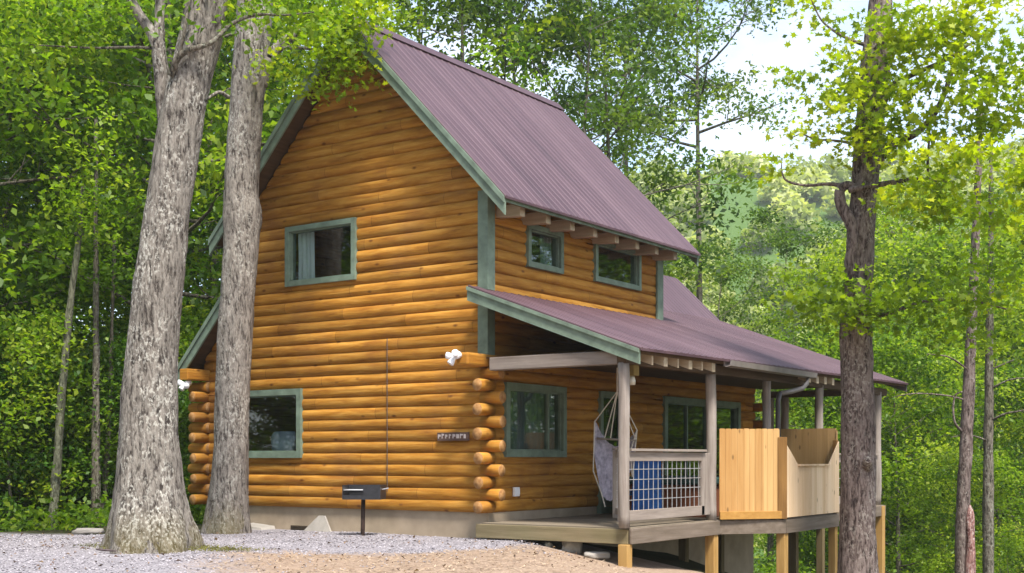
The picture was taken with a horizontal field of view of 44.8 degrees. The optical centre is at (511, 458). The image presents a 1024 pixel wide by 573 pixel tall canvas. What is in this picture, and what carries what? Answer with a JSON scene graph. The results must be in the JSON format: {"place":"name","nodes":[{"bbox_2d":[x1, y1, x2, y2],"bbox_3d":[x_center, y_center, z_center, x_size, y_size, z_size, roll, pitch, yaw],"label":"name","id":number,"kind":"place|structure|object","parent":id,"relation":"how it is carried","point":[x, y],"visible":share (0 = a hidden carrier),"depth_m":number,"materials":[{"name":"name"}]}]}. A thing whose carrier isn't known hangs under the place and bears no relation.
{"place":"outdoors","nodes":[
{"label":"outdoors","id":0,"kind":"place"},
{"bbox_2d":[0,175,1023,572],"bbox_3d":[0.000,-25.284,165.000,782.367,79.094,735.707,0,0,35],"label":"ground","id":1,"kind":"structure","parent":0,"point":[648,561],"depth_m":16.93,"materials":[{"name":"grey gravel"}]},
{"bbox_2d":[0,314,96,526],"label":"forest sapling","id":2,"kind":"object","parent":1,"relation":"on","point":[13,502],"visible":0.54,"depth_m":23.27,"materials":[{"name":"green plant"}]},
{"bbox_2d":[0,263,101,500],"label":"forest sapling","id":3,"kind":"object","parent":1,"relation":"on","point":[33,312],"visible":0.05,"depth_m":26.56,"materials":[{"name":"green plant"}]},
{"bbox_2d":[0,371,111,522],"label":"forest sapling","id":4,"kind":"object","parent":1,"relation":"on","point":[62,495],"visible":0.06,"depth_m":25.38,"materials":[{"name":"green plant"}]},
{"bbox_2d":[0,293,117,524],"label":"forest sapling","id":5,"kind":"object","parent":1,"relation":"on","point":[22,346],"visible":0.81,"depth_m":23.25,"materials":[{"name":"green plant"}]},
{"bbox_2d":[1,114,116,309],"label":"forest tree","id":6,"kind":"object","parent":1,"relation":"on","point":[30,194],"depth_m":43.83,"materials":[{"name":"green plant"}]},
{"bbox_2d":[1,325,119,523],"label":"forest sapling","id":7,"kind":"object","parent":1,"relation":"on","point":[17,493],"visible":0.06,"depth_m":25.77,"materials":[{"name":"green plant"}]},
{"bbox_2d":[0,349,121,527],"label":"forest sapling","id":8,"kind":"object","parent":1,"relation":"on","point":[110,450],"visible":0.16,"depth_m":24.78,"materials":[{"name":"green plant"}]},
{"bbox_2d":[18,328,114,516],"bbox_3d":[-11.174,-0.473,29.751,4.837,5.505,5.169,0,0,-16],"label":"forest sapling","id":9,"kind":"object","parent":1,"relation":"on","point":[62,460],"depth_m":29.35,"materials":[{"name":"green plant"}]},
{"bbox_2d":[0,3,139,352],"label":"forest tree","id":10,"kind":"object","parent":1,"relation":"on","point":[2,145],"visible":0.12,"depth_m":28.40,"materials":[{"name":"green plant"}]},
{"bbox_2d":[0,8,151,331],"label":"forest tree","id":11,"kind":"object","parent":1,"relation":"on","point":[23,177],"visible":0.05,"depth_m":30.81,"materials":[{"name":"green plant"}]},
{"bbox_2d":[11,63,148,529],"bbox_3d":[-7.877,-2.792,23.025,2.989,8.941,2.313,0,0,35],"label":"slim tree","id":12,"kind":"object","parent":1,"relation":"on","point":[58,444],"visible":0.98,"depth_m":22.94,"materials":[{"name":"green plant"}]},
{"bbox_2d":[37,119,138,526],"bbox_3d":[-7.950,-2.440,23.692,1.902,8.249,2.835,0,0,-9],"label":"slim tree","id":13,"kind":"object","parent":1,"relation":"on","point":[95,490],"visible":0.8,"depth_m":23.95,"materials":[{"name":"green plant"}]},
{"bbox_2d":[72,528,104,533],"bbox_3d":[-7.024,1.188,20.600,0.510,0.087,0.204,0,0,0],"label":"stone slab","id":14,"kind":"object","parent":1,"relation":"on","point":[87,530],"depth_m":20.51,"materials":[{"name":"beige stone"}]},
{"bbox_2d":[0,7,197,347],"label":"forest tree","id":15,"kind":"object","parent":1,"relation":"on","point":[71,172],"visible":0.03,"depth_m":35.40,"materials":[{"name":"green plant"}]},
{"bbox_2d":[0,0,205,416],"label":"forest tree","id":16,"kind":"object","parent":1,"relation":"on","point":[32,282],"visible":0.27,"depth_m":25.30,"materials":[{"name":"green plant"}]},
{"bbox_2d":[72,215,140,526],"bbox_3d":[-7.717,-1.560,24.704,2.006,6.588,2.959,0,0,-19],"label":"slim tree","id":17,"kind":"object","parent":1,"relation":"on","point":[112,290],"visible":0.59,"depth_m":24.96,"materials":[{"name":"green plant"}]},
{"bbox_2d":[0,3,231,335],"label":"forest tree","id":18,"kind":"object","parent":1,"relation":"on","point":[138,169],"visible":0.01,"depth_m":42.13,"materials":[{"name":"green plant"}]},
{"bbox_2d":[34,329,201,504],"bbox_3d":[-8.050,-0.418,25.705,4.196,4.469,3.927,0,0,-42],"label":"forest sapling","id":19,"kind":"object","parent":1,"relation":"on","point":[118,354],"visible":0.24,"depth_m":24.81,"materials":[{"name":"green plant"}]},
{"bbox_2d":[18,65,217,332],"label":"forest tree","id":20,"kind":"object","parent":1,"relation":"on","point":[129,195],"depth_m":51.16,"materials":[{"name":"green plant"}]},
{"bbox_2d":[52,294,209,509],"bbox_3d":[-7.932,-0.843,26.855,4.526,5.630,4.977,0,0,-40],"label":"forest sapling","id":21,"kind":"object","parent":1,"relation":"on","point":[185,324],"visible":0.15,"depth_m":26.42,"materials":[{"name":"green plant"}]},
{"bbox_2d":[71,398,190,455],"bbox_3d":[-8.876,-0.196,29.294,3.989,4.512,3.628,0,0,-4],"label":"forest sapling","id":22,"kind":"object","parent":1,"relation":"on","point":[178,435],"visible":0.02,"depth_m":29.51,"materials":[{"name":"green plant"}]},
{"bbox_2d":[80,287,214,507],"bbox_3d":[-7.779,-1.056,29.981,6.155,6.556,5.760,0,0,40],"label":"forest sapling","id":23,"kind":"object","parent":1,"relation":"on","point":[124,315],"depth_m":28.97,"materials":[{"name":"green plant"}]},
{"bbox_2d":[0,0,300,433],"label":"forest tree","id":24,"kind":"object","parent":1,"relation":"on","point":[142,69],"visible":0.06,"depth_m":29.66,"materials":[{"name":"green plant"}]},
{"bbox_2d":[114,78,227,316],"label":"forest tree","id":25,"kind":"object","parent":1,"relation":"on","point":[205,226],"depth_m":52.56,"materials":[{"name":"green plant"}]},
{"bbox_2d":[74,541,274,551],"bbox_3d":[-4.583,1.207,16.995,3.080,0.138,1.225,0,0,16],"label":"moss","id":26,"kind":"object","parent":1,"relation":"on","point":[213,548],"visible":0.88,"depth_m":16.64,"materials":[{"name":"green plant"}]},
{"bbox_2d":[0,0,370,553],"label":"oak","id":27,"kind":"object","parent":1,"relation":"on","point":[150,511],"visible":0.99,"depth_m":16.75,"materials":[{"name":"grey plant"}]},
{"bbox_2d":[0,0,379,314],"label":"forest tree","id":28,"kind":"object","parent":1,"relation":"on","point":[215,259],"visible":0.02,"depth_m":34.96,"materials":[{"name":"green plant"}]},
{"bbox_2d":[74,10,339,341],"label":"forest tree","id":29,"kind":"object","parent":1,"relation":"on","point":[201,284],"visible":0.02,"depth_m":42.45,"materials":[{"name":"green plant"}]},
{"bbox_2d":[0,0,419,343],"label":"forest tree","id":30,"kind":"object","parent":1,"relation":"on","point":[214,211],"visible":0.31,"depth_m":25.16,"materials":[{"name":"green plant"}]},
{"bbox_2d":[251,523,274,529],"bbox_3d":[-4.503,1.198,21.989,0.580,0.115,0.330,0,0,35],"label":"stone slab","id":31,"kind":"object","parent":1,"relation":"on","point":[256,526],"depth_m":21.91,"materials":[{"name":"beige stone"}]},
{"bbox_2d":[0,530,579,572],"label":"gravel","id":32,"kind":"structure","parent":1,"relation":"on","point":[197,554],"depth_m":17.14,"materials":[{"name":"grey gravel"}]},
{"bbox_2d":[96,548,116,551],"bbox_3d":[-5.377,1.206,16.443,0.467,0.030,0.040,0,0,40],"label":"stick","id":33,"kind":"object","parent":32,"relation":"on","point":[109,550],"visible":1,"depth_m":16.39,"materials":[{"name":"wood"}]},
{"bbox_2d":[342,485,388,535],"bbox_3d":[-2.319,0.950,19.922,0.722,1.071,0.400,0,0,7],"label":"park grill","id":34,"kind":"object","parent":32,"relation":"on","point":[362,493],"visible":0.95,"depth_m":19.80,"materials":[{"name":"black metal"}]},
{"bbox_2d":[200,0,413,533],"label":"straight oak","id":35,"kind":"object","parent":1,"relation":"on","point":[227,509],"visible":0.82,"depth_m":20.73,"materials":[{"name":"grey plant"}]},
{"bbox_2d":[304,516,331,531],"bbox_3d":[-3.292,1.113,21.252,0.670,0.285,0.150,0,0,35],"label":"stone slab","id":36,"kind":"object","parent":1,"relation":"on","point":[320,523],"depth_m":21.23,"materials":[{"name":"beige stone"}]},
{"bbox_2d":[0,532,636,572],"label":"fallen leaves","id":37,"kind":"object","parent":1,"relation":"on","point":[268,549],"visible":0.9,"depth_m":16.47,"materials":[{"name":"brown plant"}]},
{"bbox_2d":[0,486,826,572],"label":"undergrowth","id":38,"kind":"object","parent":1,"relation":"on","point":[87,517],"visible":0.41,"depth_m":22.57,"materials":[{"name":"green plant"}]},
{"bbox_2d":[200,543,650,572],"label":"straw","id":39,"kind":"object","parent":1,"relation":"on","point":[453,570],"visible":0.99,"depth_m":14.97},
{"bbox_2d":[278,0,603,82],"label":"oak tree","id":40,"kind":"object","parent":1,"relation":"on","point":[419,34],"visible":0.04,"depth_m":40.70,"materials":[{"name":"green plant"}]},
{"bbox_2d":[272,0,633,167],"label":"oak tree","id":41,"kind":"object","parent":1,"relation":"on","point":[558,17],"visible":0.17,"depth_m":36.31,"materials":[{"name":"green plant"}]},
{"bbox_2d":[375,0,706,270],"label":"oak tree","id":42,"kind":"object","parent":1,"relation":"on","point":[483,9],"visible":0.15,"depth_m":38.97,"materials":[{"name":"green plant"}]},
{"bbox_2d":[178,13,907,572],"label":"log cabin","id":43,"kind":"object","parent":1,"relation":"on","point":[508,241],"visible":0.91,"depth_m":20.81,"materials":[{"name":"wood"}]},
{"bbox_2d":[178,380,191,390],"bbox_3d":[-5.930,-1.335,22.553,0.289,0.223,0.238,0,0,35],"label":"floodlight","id":44,"kind":"object","parent":43,"relation":"attached to","point":[182,385],"visible":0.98,"depth_m":22.51,"materials":[{"name":"white plastic"}]},
{"bbox_2d":[249,388,303,457],"bbox_3d":[-4.339,-0.621,22.071,1.795,1.202,0.188,0,0,35],"label":"window frame","id":45,"kind":"structure","parent":43,"relation":"in","point":[298,392],"depth_m":21.66,"materials":[{"name":"green paint"}]},
{"bbox_2d":[271,431,295,450],"bbox_3d":[-4.086,-0.292,22.253,0.612,0.406,0.170,0,0,35],"label":"cushion","id":46,"kind":"object","parent":43,"relation":"in","point":[283,440],"visible":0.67,"depth_m":22.14,"materials":[{"name":"blue fabric"}]},
{"bbox_2d":[285,217,357,286],"bbox_3d":[-3.238,-3.518,21.315,1.635,1.050,0.212,0,0,35],"label":"window","id":47,"kind":"structure","parent":43,"relation":"in","point":[305,232],"depth_m":21.54,"materials":[{"name":"green paint"}]},
{"bbox_2d":[437,432,468,440],"bbox_3d":[-0.928,-0.355,19.580,0.620,0.130,0.032,0,0,35],"label":"house sign","id":48,"kind":"object","parent":43,"relation":"attached to","point":[454,436],"visible":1,"depth_m":19.56,"materials":[{"name":"brown wood"}]},
{"bbox_2d":[445,349,461,365],"bbox_3d":[-0.891,-1.524,18.731,0.236,0.242,0.262,0,0,13],"label":"floodlight","id":49,"kind":"object","parent":43,"relation":"attached to","point":[454,355],"visible":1,"depth_m":18.71,"materials":[{"name":"white plastic"}]},
{"bbox_2d":[502,382,566,456],"bbox_3d":[0.329,-0.623,20.376,0.229,1.183,1.770,0,0,35],"label":"window","id":50,"kind":"structure","parent":43,"relation":"in","point":[535,415],"depth_m":20.52,"materials":[{"name":"green paint"}]},
{"bbox_2d":[524,225,563,273],"bbox_3d":[0.484,-3.462,20.591,0.223,0.715,1.060,0,0,35],"label":"window","id":51,"kind":"structure","parent":43,"relation":"in","point":[554,263],"depth_m":20.77,"materials":[{"name":"green paint"}]},
{"bbox_2d":[597,391,617,513],"bbox_3d":[1.769,-0.120,22.396,0.188,2.170,0.950,0,0,35],"label":"door","id":52,"kind":"structure","parent":43,"relation":"in","point":[601,509],"depth_m":22.02,"materials":[{"name":"green paint"}]},
{"bbox_2d":[593,368,637,506],"bbox_3d":[1.644,-0.345,19.951,0.717,2.220,0.335,0,0,0],"label":"hammock chair","id":53,"kind":"object","parent":43,"relation":"hanging from","point":[602,451],"visible":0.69,"depth_m":19.88,"materials":[{"name":"grey fabric"}]},
{"bbox_2d":[592,244,641,290],"bbox_3d":[1.869,-3.505,22.539,0.188,0.750,1.640,0,0,35],"label":"window","id":54,"kind":"structure","parent":43,"relation":"in","point":[636,261],"depth_m":22.68,"materials":[{"name":"green paint"}]},
{"bbox_2d":[629,365,638,384],"bbox_3d":[1.722,-1.208,17.856,0.160,0.285,0.160,0,0,35],"label":"porch lamp","id":55,"kind":"object","parent":43,"relation":"attached to","point":[634,370],"visible":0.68,"depth_m":17.80,"materials":[{"name":"beige glass"}]},
{"bbox_2d":[629,461,661,509],"bbox_3d":[2.164,0.470,20.457,0.560,1.028,0.668,0,0,0],"label":"blue cooler","id":56,"kind":"object","parent":43,"relation":"on","point":[646,485],"visible":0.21,"depth_m":20.18,"materials":[{"name":"blue plastic"}]},
{"bbox_2d":[661,396,740,475],"bbox_3d":[3.862,-0.125,25.386,0.188,2.180,3.450,0,0,35],"label":"sliding door","id":57,"kind":"structure","parent":43,"relation":"in","point":[735,407],"depth_m":24.83,"materials":[{"name":"green paint"}]},
{"bbox_2d":[718,428,838,519],"bbox_3d":[4.804,0.207,21.517,1.211,1.526,4.353,0,0,27],"label":"privacy fence","id":58,"kind":"object","parent":43,"relation":"on","point":[767,474],"visible":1,"depth_m":20.12,"materials":[{"name":"beige wood"}]},
{"bbox_2d":[545,542,552,547],"bbox_3d":[0.550,1.282,18.518,0.102,0.087,0.102,0,0,35],"label":"stone","id":59,"kind":"object","parent":1,"relation":"on","point":[548,544],"visible":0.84,"depth_m":18.48,"materials":[{"name":"grey stone"}]},
{"bbox_2d":[561,541,582,553],"bbox_3d":[0.886,1.286,18.405,0.289,0.246,0.272,0,0,12],"label":"stone","id":60,"kind":"object","parent":1,"relation":"on","point":[573,547],"visible":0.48,"depth_m":18.28,"materials":[{"name":"grey stone"}]},
{"bbox_2d":[584,551,609,558],"bbox_3d":[1.230,1.392,18.042,0.374,0.102,0.221,0,0,-5],"label":"stone","id":61,"kind":"object","parent":1,"relation":"on","point":[597,554],"visible":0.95,"depth_m":17.95,"materials":[{"name":"white stone"}]},
{"bbox_2d":[464,0,742,178],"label":"oak tree","id":62,"kind":"object","parent":1,"relation":"on","point":[625,162],"visible":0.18,"depth_m":50.63,"materials":[{"name":"green plant"}]},
{"bbox_2d":[442,0,765,264],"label":"oak tree","id":63,"kind":"object","parent":1,"relation":"on","point":[665,177],"visible":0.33,"depth_m":37.95,"materials":[{"name":"green plant"}]},
{"bbox_2d":[475,0,757,295],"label":"oak tree","id":64,"kind":"object","parent":1,"relation":"on","point":[670,21],"visible":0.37,"depth_m":39.78,"materials":[{"name":"green plant"}]},
{"bbox_2d":[559,0,814,302],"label":"oak tree","id":65,"kind":"object","parent":1,"relation":"on","point":[758,14],"visible":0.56,"depth_m":46.38,"materials":[{"name":"green plant"}]},
{"bbox_2d":[663,238,802,418],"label":"thin tree","id":66,"kind":"object","parent":1,"relation":"on","point":[725,304],"visible":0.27,"depth_m":45.77,"materials":[{"name":"green plant"}]},
{"bbox_2d":[687,199,846,570],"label":"thin tree","id":67,"kind":"object","parent":1,"relation":"on","point":[783,237],"visible":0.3,"depth_m":49.55,"materials":[{"name":"green plant"}]},
{"bbox_2d":[754,331,831,564],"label":"slope tree","id":68,"kind":"object","parent":1,"relation":"on","point":[761,542],"visible":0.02,"depth_m":75.95,"materials":[{"name":"green plant"}]},
{"bbox_2d":[754,389,839,567],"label":"slope tree","id":69,"kind":"object","parent":1,"relation":"on","point":[801,531],"visible":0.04,"depth_m":61.05,"materials":[{"name":"green plant"}]},
{"bbox_2d":[628,136,1023,553],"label":"hillside wood","id":70,"kind":"object","parent":1,"relation":"on","point":[791,197],"visible":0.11,"depth_m":229.05,"materials":[{"name":"green plant"}]},
{"bbox_2d":[750,248,934,444],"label":"thin tree","id":71,"kind":"object","parent":1,"relation":"on","point":[829,265],"visible":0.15,"depth_m":44.07,"materials":[{"name":"green plant"}]},
{"bbox_2d":[784,323,942,553],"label":"slope tree","id":72,"kind":"object","parent":1,"relation":"on","point":[840,446],"depth_m":75.45,"materials":[{"name":"green plant"}]},
{"bbox_2d":[800,343,959,572],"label":"slope tree","id":73,"kind":"object","parent":1,"relation":"on","point":[887,506],"visible":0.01,"depth_m":58.26,"materials":[{"name":"green plant"}]},
{"bbox_2d":[778,173,982,572],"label":"thin tree","id":74,"kind":"object","parent":1,"relation":"on","point":[879,219],"visible":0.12,"depth_m":47.34,"materials":[{"name":"green plant"}]},
{"bbox_2d":[745,0,1023,572],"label":"tree","id":75,"kind":"object","parent":1,"relation":"on","point":[872,88],"visible":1,"depth_m":19.05,"materials":[{"name":"green plant"}]},
{"bbox_2d":[768,304,1007,572],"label":"slope tree","id":76,"kind":"object","parent":1,"relation":"on","point":[811,543],"visible":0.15,"depth_m":38.71,"materials":[{"name":"green plant"}]},
{"bbox_2d":[758,217,1023,572],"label":"slope tree","id":77,"kind":"object","parent":1,"relation":"on","point":[951,251],"visible":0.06,"depth_m":46.41,"materials":[{"name":"green plant"}]},
{"bbox_2d":[789,324,1013,572],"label":"slope tree","id":78,"kind":"object","parent":1,"relation":"on","point":[899,352],"visible":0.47,"depth_m":34.69,"materials":[{"name":"green plant"}]},
{"bbox_2d":[831,174,1023,521],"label":"thin tree","id":79,"kind":"object","parent":1,"relation":"on","point":[994,188],"visible":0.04,"depth_m":53.65,"materials":[{"name":"green plant"}]},
{"bbox_2d":[834,281,1023,572],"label":"slope tree","id":80,"kind":"object","parent":1,"relation":"on","point":[1012,325],"visible":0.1,"depth_m":41.16,"materials":[{"name":"green plant"}]},
{"bbox_2d":[875,190,1023,572],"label":"slope tree","id":81,"kind":"object","parent":1,"relation":"on","point":[1001,234],"visible":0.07,"depth_m":46.67,"materials":[{"name":"green plant"}]},
{"bbox_2d":[883,442,1023,572],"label":"slope tree","id":82,"kind":"object","parent":1,"relation":"on","point":[941,563],"visible":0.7,"depth_m":29.00,"materials":[{"name":"green plant"}]},
{"bbox_2d":[891,106,1023,572],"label":"pine tree","id":83,"kind":"object","parent":1,"relation":"on","point":[965,428],"visible":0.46,"depth_m":26.90,"materials":[{"name":"green plant"}]},
{"bbox_2d":[904,353,1023,572],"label":"slope tree","id":84,"kind":"object","parent":1,"relation":"on","point":[1012,388],"visible":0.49,"depth_m":34.65,"materials":[{"name":"green plant"}]},
{"bbox_2d":[964,505,975,572],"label":"broken snag","id":85,"kind":"object","parent":1,"relation":"on","point":[970,560],"visible":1,"depth_m":26.23,"materials":[{"name":"red plant"}]},
{"bbox_2d":[930,129,1023,572],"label":"pine tree","id":86,"kind":"object","parent":1,"relation":"on","point":[988,508],"visible":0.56,"depth_m":27.41,"materials":[{"name":"green plant"}]},
{"bbox_2d":[975,353,1023,568],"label":"slope tree","id":87,"kind":"object","parent":1,"relation":"on","point":[1001,438],"visible":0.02,"depth_m":60.40,"materials":[{"name":"green plant"}]},
{"bbox_2d":[2,0,1023,339],"label":"sky","id":88,"kind":"structure","parent":0,"point":[764,49],"materials":[{"name":"white"}]},
{"bbox_2d":[629,475,718,517],"bbox_3d":[3.037,0.639,21.843,1.900,0.668,1.900,0,0,35],"label":"hot tub","id":89,"kind":"object","parent":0,"point":[681,493],"visible":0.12,"depth_m":20.89,"materials":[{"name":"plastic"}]}
]}

